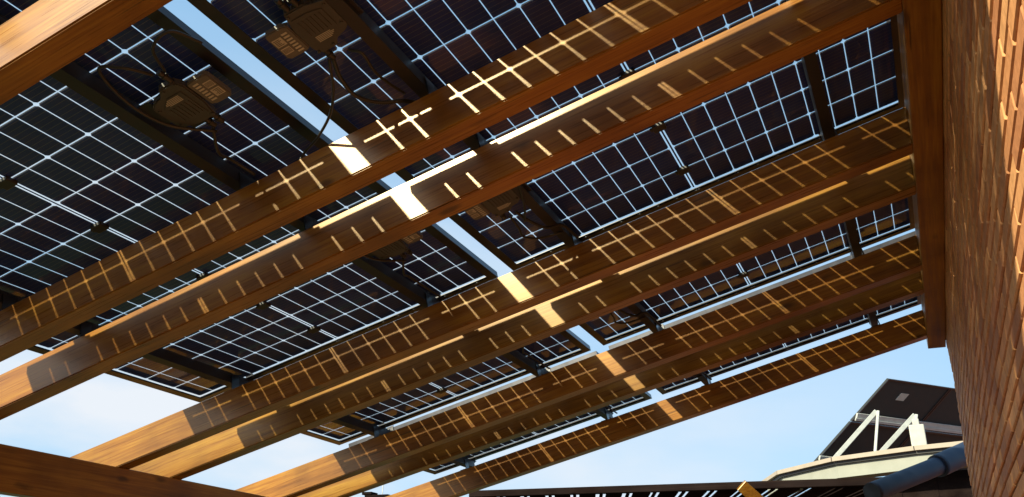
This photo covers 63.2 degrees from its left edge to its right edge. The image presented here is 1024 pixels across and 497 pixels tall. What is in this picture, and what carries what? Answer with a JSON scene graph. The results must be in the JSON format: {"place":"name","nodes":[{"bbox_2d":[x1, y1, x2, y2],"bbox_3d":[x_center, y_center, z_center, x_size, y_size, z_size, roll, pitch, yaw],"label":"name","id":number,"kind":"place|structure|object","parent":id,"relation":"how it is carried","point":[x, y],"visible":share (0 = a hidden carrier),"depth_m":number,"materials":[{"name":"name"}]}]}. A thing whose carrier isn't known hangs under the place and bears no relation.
{"place":"outdoors","nodes":[
{"label":"outdoors","id":0,"kind":"place"},
{"bbox_2d":[0,0,955,496],"label":"sky","id":1,"kind":"structure","parent":0,"point":[752,439],"materials":[{"name":"blue"}]},
{"bbox_2d":[762,441,972,496],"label":"parapet building","id":2,"kind":"structure","parent":0,"point":[880,463],"depth_m":9.88,"materials":[{"name":"concrete"}]},
{"bbox_2d":[813,378,967,469],"bbox_3d":[6.348,2.587,11.816,4.403,1.231,1.242,10,-25,-18],"label":"roof solar array","id":3,"kind":"object","parent":2,"relation":"on","point":[889,410],"visible":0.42,"depth_m":11.73,"materials":[{"name":"glass"}]},
{"bbox_2d":[909,419,926,445],"bbox_3d":[5.163,2.396,10.585,0.180,0.460,0.100,-9,-26,24],"label":"meter box","id":4,"kind":"object","parent":2,"relation":"on","point":[917,433],"visible":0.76,"depth_m":10.56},
{"label":"lawn","id":5,"kind":"structure","parent":0,"visible":0},
{"bbox_2d":[0,444,265,496],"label":"support beam","id":6,"kind":"structure","parent":5,"relation":"on","point":[24,472],"depth_m":3.90,"materials":[{"name":"brown wood"}]},
{"bbox_2d":[0,0,172,104],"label":"rafter","id":7,"kind":"object","parent":6,"relation":"on","point":[40,40],"depth_m":1.87,"materials":[{"name":"brown wood"}]},
{"bbox_2d":[0,290,475,470],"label":"mounting rail","id":8,"kind":"object","parent":7,"relation":"attached to","point":[163,356],"visible":0.42,"depth_m":3.86,"materials":[{"name":"metal"}]},
{"bbox_2d":[0,0,332,310],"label":"solar panel","id":9,"kind":"object","parent":8,"relation":"attached to","point":[267,107],"visible":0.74,"depth_m":2.63,"materials":[{"name":"black glass"}]},
{"bbox_2d":[27,179,497,401],"bbox_3d":[-1.063,0.242,3.561,1.738,0.029,1.080,-23,-31,17],"label":"solar panel","id":10,"kind":"object","parent":8,"relation":"attached to","point":[436,237],"visible":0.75,"depth_m":3.71,"materials":[{"name":"black glass"}]},
{"bbox_2d":[301,329,590,444],"bbox_3d":[-0.553,0.689,4.530,1.738,0.029,1.080,-23,-31,17],"label":"solar panel","id":11,"kind":"object","parent":8,"relation":"attached to","point":[574,342],"visible":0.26,"depth_m":4.84,"materials":[{"name":"black glass"}]},
{"bbox_2d":[349,351,651,473],"bbox_3d":[-0.044,1.136,5.500,1.738,0.029,1.080,-23,-31,17],"label":"solar panel","id":12,"kind":"object","parent":8,"relation":"attached to","point":[645,396],"visible":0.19,"depth_m":5.78,"materials":[{"name":"black glass"}]},
{"bbox_2d":[0,14,613,421],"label":"mounting rail","id":13,"kind":"object","parent":7,"relation":"attached to","point":[74,76],"visible":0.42,"depth_m":2.58,"materials":[{"name":"metal"}]},
{"bbox_2d":[138,69,230,127],"bbox_3d":[-0.932,-0.418,2.372,0.254,0.034,0.256,-23,-31,17],"label":"micro inverter","id":14,"kind":"object","parent":13,"relation":"attached to","point":[178,102],"visible":1,"depth_m":2.36,"materials":[{"name":"black plastic"}]},
{"bbox_2d":[97,65,216,132],"bbox_3d":[-0.993,-0.407,2.345,0.122,0.062,0.373,-9,-26,24],"label":"cable","id":15,"kind":"object","parent":14,"relation":"attached to","point":[113,89],"visible":1,"depth_m":2.30,"materials":[{"name":"black plastic"}]},
{"bbox_2d":[151,30,202,71],"bbox_3d":[-0.904,-0.532,2.203,0.141,0.056,0.102,-9,-26,24],"label":"cable","id":16,"kind":"object","parent":14,"relation":"attached to","point":[157,39],"visible":1,"depth_m":2.18,"materials":[{"name":"black plastic"}]},
{"bbox_2d":[211,127,255,175],"bbox_3d":[-0.874,-0.297,2.577,0.045,0.052,0.228,-6,-25,18],"label":"cable","id":17,"kind":"object","parent":14,"relation":"attached to","point":[230,158],"visible":1,"depth_m":2.58,"materials":[{"name":"black plastic"}]},
{"bbox_2d":[367,231,422,258],"bbox_3d":[-0.477,-0.020,3.237,0.254,0.034,0.256,-23,-31,17],"label":"micro inverter","id":18,"kind":"object","parent":13,"relation":"attached to","point":[397,247],"visible":0.56,"depth_m":3.25,"materials":[{"name":"black plastic"}]},
{"bbox_2d":[364,255,405,261],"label":"cable","id":19,"kind":"object","parent":18,"relation":"attached to","point":[387,260],"visible":0.29,"depth_m":3.29,"materials":[{"name":"black plastic"}]},
{"bbox_2d":[402,257,440,297],"bbox_3d":[-0.395,0.126,3.494,0.051,0.052,0.353,-8,-26,20],"label":"cable","id":20,"kind":"object","parent":18,"relation":"attached to","point":[419,283],"visible":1,"depth_m":3.50,"materials":[{"name":"black plastic"}]},
{"bbox_3d":[0.022,0.419,4.188,0.254,0.033,0.256,-23,-31,17],"label":"micro inverter","id":21,"kind":"object","parent":13,"relation":"attached to","visible":0},
{"bbox_2d":[522,347,549,368],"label":"cable","id":22,"kind":"object","parent":21,"relation":"attached to","point":[538,361],"visible":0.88,"depth_m":4.48,"materials":[{"name":"black plastic"}]},
{"bbox_2d":[325,0,710,386],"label":"mounting rail","id":23,"kind":"object","parent":7,"relation":"attached to","point":[373,36],"visible":0.41,"depth_m":2.47,"materials":[{"name":"metal"}]},
{"bbox_2d":[265,0,363,59],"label":"micro inverter","id":24,"kind":"object","parent":23,"relation":"attached to","point":[319,26],"visible":0.98,"depth_m":2.22,"materials":[{"name":"black plastic"}]},
{"bbox_2d":[299,59,334,158],"bbox_3d":[-0.574,-0.402,2.501,0.054,0.124,0.415,11,-26,-20],"label":"cable","id":25,"kind":"object","parent":24,"relation":"attached to","point":[329,114],"visible":0.98,"depth_m":2.46,"materials":[{"name":"black plastic"}]},
{"bbox_2d":[331,60,414,104],"bbox_3d":[-0.413,-0.466,2.454,0.049,0.080,0.318,-19,-32,39],"label":"cable","id":26,"kind":"object","parent":24,"relation":"attached to","point":[352,92],"visible":0.94,"depth_m":2.43,"materials":[{"name":"black plastic"}]},
{"bbox_2d":[348,48,405,94],"bbox_3d":[-0.388,-0.503,2.412,0.045,0.034,0.242,-9,-26,24],"label":"cable","id":27,"kind":"object","parent":24,"relation":"hanging from","point":[375,71],"visible":1,"depth_m":2.37,"materials":[{"name":"black plastic"}]},
{"bbox_2d":[187,0,612,133],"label":"solar panel","id":28,"kind":"object","parent":23,"relation":"attached to","point":[243,23],"visible":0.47,"depth_m":2.45,"materials":[{"name":"black glass"}]},
{"bbox_2d":[464,183,531,219],"bbox_3d":[-0.056,-0.181,3.132,0.254,0.034,0.256,-23,-31,17],"label":"micro inverter","id":29,"kind":"object","parent":23,"relation":"attached to","point":[501,204],"visible":0.52,"depth_m":3.14,"materials":[{"name":"black plastic"}]},
{"bbox_2d":[519,185,525,221],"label":"cable","id":30,"kind":"object","parent":29,"relation":"attached to","point":[522,196],"visible":0.35,"depth_m":3.12,"materials":[{"name":"black plastic"}]},
{"bbox_2d":[509,215,562,239],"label":"cable","id":31,"kind":"object","parent":29,"relation":"hanging from","point":[527,237],"visible":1,"depth_m":3.35,"materials":[{"name":"black plastic"}]},
{"bbox_2d":[514,210,578,238],"bbox_3d":[0.149,-0.092,3.322,0.352,0.054,0.035,21,-31,-37],"label":"cable","id":32,"kind":"object","parent":23,"relation":"attached to","point":[550,226],"visible":0.98,"depth_m":3.30,"materials":[{"name":"black plastic"}]},
{"bbox_2d":[610,312,644,323],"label":"cable","id":33,"kind":"object","parent":23,"relation":"attached to","point":[612,315],"visible":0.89,"depth_m":4.28,"materials":[{"name":"black plastic"}]},
{"bbox_2d":[620,309,661,326],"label":"cable","id":34,"kind":"object","parent":23,"relation":"attached to","point":[643,312],"visible":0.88,"depth_m":4.25,"materials":[{"name":"black plastic"}]},
{"bbox_2d":[395,0,904,270],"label":"solar panel","id":35,"kind":"object","parent":23,"relation":"on","point":[883,37],"visible":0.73,"depth_m":3.18,"materials":[{"name":"black glass"}]},
{"bbox_2d":[679,375,701,381],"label":"cable","id":36,"kind":"object","parent":23,"relation":"attached to","point":[690,379],"visible":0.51,"depth_m":5.28,"materials":[{"name":"black plastic"}]},
{"bbox_2d":[691,372,711,379],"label":"cable","id":37,"kind":"object","parent":23,"relation":"attached to","point":[705,374],"visible":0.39,"depth_m":5.28,"materials":[{"name":"black plastic"}]},
{"bbox_2d":[579,196,914,345],"bbox_3d":[1.046,0.003,4.006,1.738,0.029,1.080,-23,-31,17],"label":"solar panel","id":38,"kind":"object","parent":23,"relation":"attached to","point":[601,334],"visible":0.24,"depth_m":4.31,"materials":[{"name":"black glass"}]},
{"bbox_2d":[608,231,920,394],"bbox_3d":[1.555,0.450,4.976,1.738,0.029,1.080,-23,-31,17],"label":"solar panel","id":39,"kind":"object","parent":23,"relation":"attached to","point":[661,390],"visible":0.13,"depth_m":5.24,"materials":[{"name":"black glass"}]},
{"bbox_2d":[786,0,879,326],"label":"mounting rail","id":40,"kind":"object","parent":7,"relation":"attached to","point":[816,90],"visible":0.48,"depth_m":3.07,"materials":[{"name":"metal"}]},
{"bbox_2d":[0,0,751,361],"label":"rafter","id":41,"kind":"object","parent":6,"relation":"on","point":[582,48],"visible":1,"depth_m":2.50,"materials":[{"name":"brown wood"}]},
{"bbox_2d":[0,0,902,419],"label":"rafter","id":42,"kind":"object","parent":6,"relation":"on","point":[752,48],"visible":1,"depth_m":2.73,"materials":[{"name":"brown wood"}]},
{"bbox_2d":[70,107,912,468],"bbox_3d":[-0.511,0.410,3.700,4.518,0.155,0.079,-23,-31,17],"label":"rafter","id":43,"kind":"object","parent":6,"relation":"on","point":[852,153],"visible":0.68,"depth_m":3.46,"materials":[{"name":"brown wood"}]},
{"bbox_2d":[130,155,915,479],"bbox_3d":[-0.363,0.540,3.982,4.518,0.155,0.079,-23,-31,17],"label":"rafter","id":44,"kind":"object","parent":6,"relation":"on","point":[864,193],"visible":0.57,"depth_m":3.75,"materials":[{"name":"brown wood"}]},
{"bbox_2d":[236,235,921,496],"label":"rafter","id":45,"kind":"object","parent":6,"relation":"on","point":[859,274],"visible":0.97,"depth_m":4.48,"materials":[{"name":"brown wood"}]},
{"bbox_2d":[298,272,923,496],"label":"rafter","id":46,"kind":"object","parent":6,"relation":"on","point":[838,312],"visible":0.54,"depth_m":4.73,"materials":[{"name":"brown wood"}]},
{"bbox_2d":[386,310,926,496],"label":"rafter","id":47,"kind":"object","parent":6,"relation":"on","point":[891,335],"visible":0.97,"depth_m":5.39,"materials":[{"name":"brown wood"}]},
{"bbox_2d":[362,492,388,496],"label":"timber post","id":48,"kind":"object","parent":5,"relation":"on","point":[370,494],"visible":0.92,"depth_m":8.68,"materials":[{"name":"brown wood"}]},
{"bbox_2d":[469,477,902,496],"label":"pergola","id":49,"kind":"object","parent":5,"relation":"on","point":[784,488],"visible":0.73,"depth_m":7.04,"materials":[{"name":"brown wood"}]},
{"bbox_2d":[886,0,1023,496],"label":"brick wall","id":50,"kind":"structure","parent":5,"relation":"on","point":[983,86],"depth_m":2.25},
{"bbox_2d":[863,442,966,496],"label":"duct","id":51,"kind":"object","parent":50,"relation":"attached to","point":[943,463],"visible":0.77,"depth_m":5.25,"materials":[{"name":"blue metal"}]},
{"bbox_2d":[897,0,945,348],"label":"wall beam","id":52,"kind":"structure","parent":50,"relation":"attached to","point":[919,22],"depth_m":2.96,"materials":[{"name":"brown wood"}]}
]}

